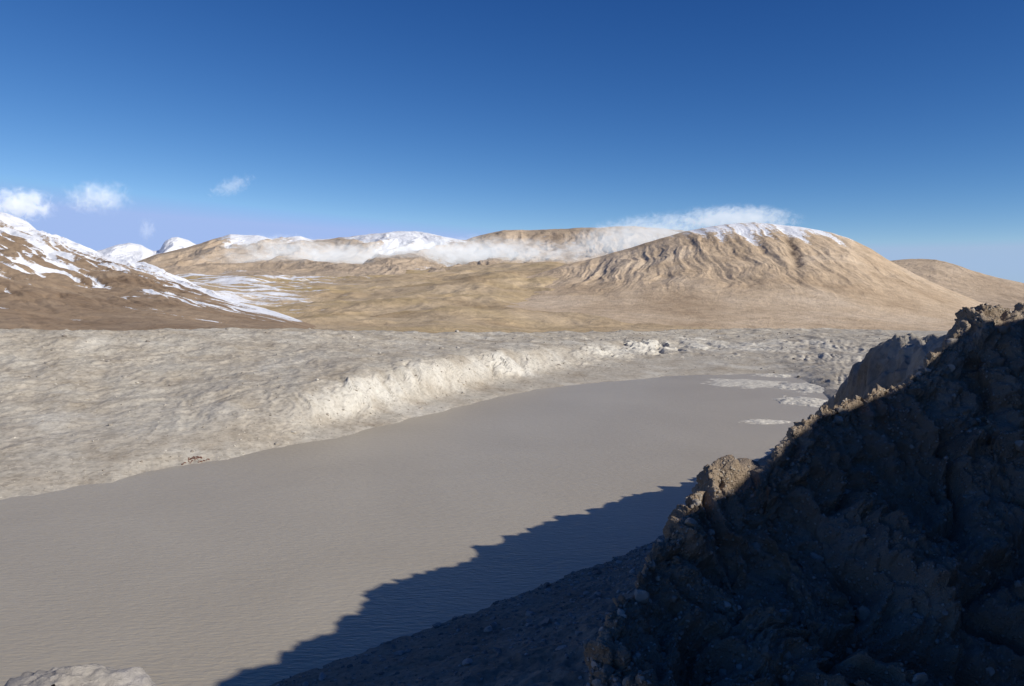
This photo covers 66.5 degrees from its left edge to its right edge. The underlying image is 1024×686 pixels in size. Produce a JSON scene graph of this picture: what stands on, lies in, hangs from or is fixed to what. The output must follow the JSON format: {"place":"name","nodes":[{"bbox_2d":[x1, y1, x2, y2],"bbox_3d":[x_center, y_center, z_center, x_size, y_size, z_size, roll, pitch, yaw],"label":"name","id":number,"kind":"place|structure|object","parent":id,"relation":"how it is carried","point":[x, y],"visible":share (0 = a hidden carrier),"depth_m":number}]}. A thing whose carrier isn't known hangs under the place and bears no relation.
{"place":"outdoors","nodes":[
{"label":"outdoors","id":0,"kind":"place"},
{"bbox_2d":[4,663,156,685],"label":"rock outcrop","id":1,"kind":"object","parent":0,"point":[93,674],"visible":1,"depth_m":21.60},
{"bbox_2d":[97,237,195,261],"bbox_3d":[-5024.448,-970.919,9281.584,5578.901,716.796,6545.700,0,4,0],"label":"snow mountain","id":2,"kind":"structure","parent":0,"point":[133,252],"depth_m":9638.50},
{"bbox_2d":[0,212,314,330],"bbox_3d":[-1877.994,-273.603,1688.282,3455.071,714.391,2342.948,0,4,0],"label":"hillside","id":3,"kind":"structure","parent":0,"point":[48,281],"depth_m":1345.88},
{"bbox_2d":[138,231,589,276],"bbox_3d":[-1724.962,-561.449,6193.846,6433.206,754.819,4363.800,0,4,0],"label":"mountain","id":4,"kind":"structure","parent":0,"point":[395,253],"depth_m":5913.32},
{"bbox_2d":[0,373,827,685],"bbox_3d":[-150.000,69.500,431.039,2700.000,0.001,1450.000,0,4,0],"label":"lake water","id":5,"kind":"structure","parent":0,"point":[268,567],"depth_m":324.47},
{"bbox_2d":[700,378,786,387],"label":"sand bar","id":6,"kind":"object","parent":5,"relation":"in","point":[746,383],"visible":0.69,"depth_m":808.76},
{"bbox_2d":[737,419,794,423],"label":"sand bar","id":7,"kind":"object","parent":5,"relation":"in","point":[762,421],"visible":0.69,"depth_m":580.00},
{"bbox_2d":[751,373,790,376],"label":"sand bar","id":8,"kind":"object","parent":5,"relation":"in","point":[773,375],"visible":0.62,"depth_m":881.31},
{"bbox_2d":[774,382,824,394],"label":"sand bar","id":9,"kind":"object","parent":5,"relation":"in","point":[808,387],"visible":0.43,"depth_m":772.60},
{"bbox_2d":[773,395,827,407],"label":"sand bar","id":10,"kind":"object","parent":5,"relation":"in","point":[808,401],"visible":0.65,"depth_m":678.84},
{"bbox_2d":[177,262,730,332],"bbox_3d":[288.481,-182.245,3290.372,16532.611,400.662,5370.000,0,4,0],"label":"foothills","id":11,"kind":"structure","parent":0,"point":[474,298],"depth_m":2617.75},
{"bbox_2d":[0,327,947,499],"bbox_3d":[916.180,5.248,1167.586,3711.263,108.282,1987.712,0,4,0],"label":"moraine bank","id":12,"kind":"structure","parent":0,"point":[23,459],"depth_m":634.38},
{"bbox_2d":[181,456,209,464],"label":"boulders","id":13,"kind":"object","parent":12,"relation":"on","point":[196,457],"visible":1,"depth_m":448.54},
{"bbox_2d":[0,328,887,497],"bbox_3d":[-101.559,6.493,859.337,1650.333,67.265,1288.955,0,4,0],"label":"boulders","id":14,"kind":"object","parent":12,"relation":"on","point":[280,386],"visible":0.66,"depth_m":705.76},
{"bbox_2d":[0,0,1023,282],"label":"sky","id":15,"kind":"structure","parent":0,"point":[893,128]},
{"bbox_2d":[467,226,684,260],"bbox_3d":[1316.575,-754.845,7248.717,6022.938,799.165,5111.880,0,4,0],"label":"mountain","id":16,"kind":"structure","parent":0,"point":[591,243],"depth_m":7462.61},
{"bbox_2d":[272,332,947,685],"bbox_3d":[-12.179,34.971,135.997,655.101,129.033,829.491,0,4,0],"label":"moraine ridge","id":17,"kind":"structure","parent":0,"point":[895,360],"depth_m":196.76},
{"bbox_2d":[270,535,664,685],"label":"gravel","id":18,"kind":"structure","parent":17,"relation":"on","point":[497,650],"depth_m":219.09},
{"bbox_2d":[583,302,1023,685],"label":"rock cliff","id":19,"kind":"structure","parent":17,"relation":"on","point":[996,465],"depth_m":35.40},
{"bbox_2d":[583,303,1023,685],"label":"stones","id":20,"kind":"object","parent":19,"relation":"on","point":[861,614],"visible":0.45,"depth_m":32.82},
{"bbox_2d":[507,222,983,330],"bbox_3d":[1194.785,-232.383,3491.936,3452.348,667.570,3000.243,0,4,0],"label":"mountain","id":21,"kind":"structure","parent":0,"point":[753,275],"depth_m":2931.91},
{"bbox_2d":[892,259,1023,310],"bbox_3d":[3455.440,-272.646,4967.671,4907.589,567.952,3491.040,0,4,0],"label":"mountain","id":22,"kind":"structure","parent":0,"point":[987,289],"depth_m":4978.85}
]}

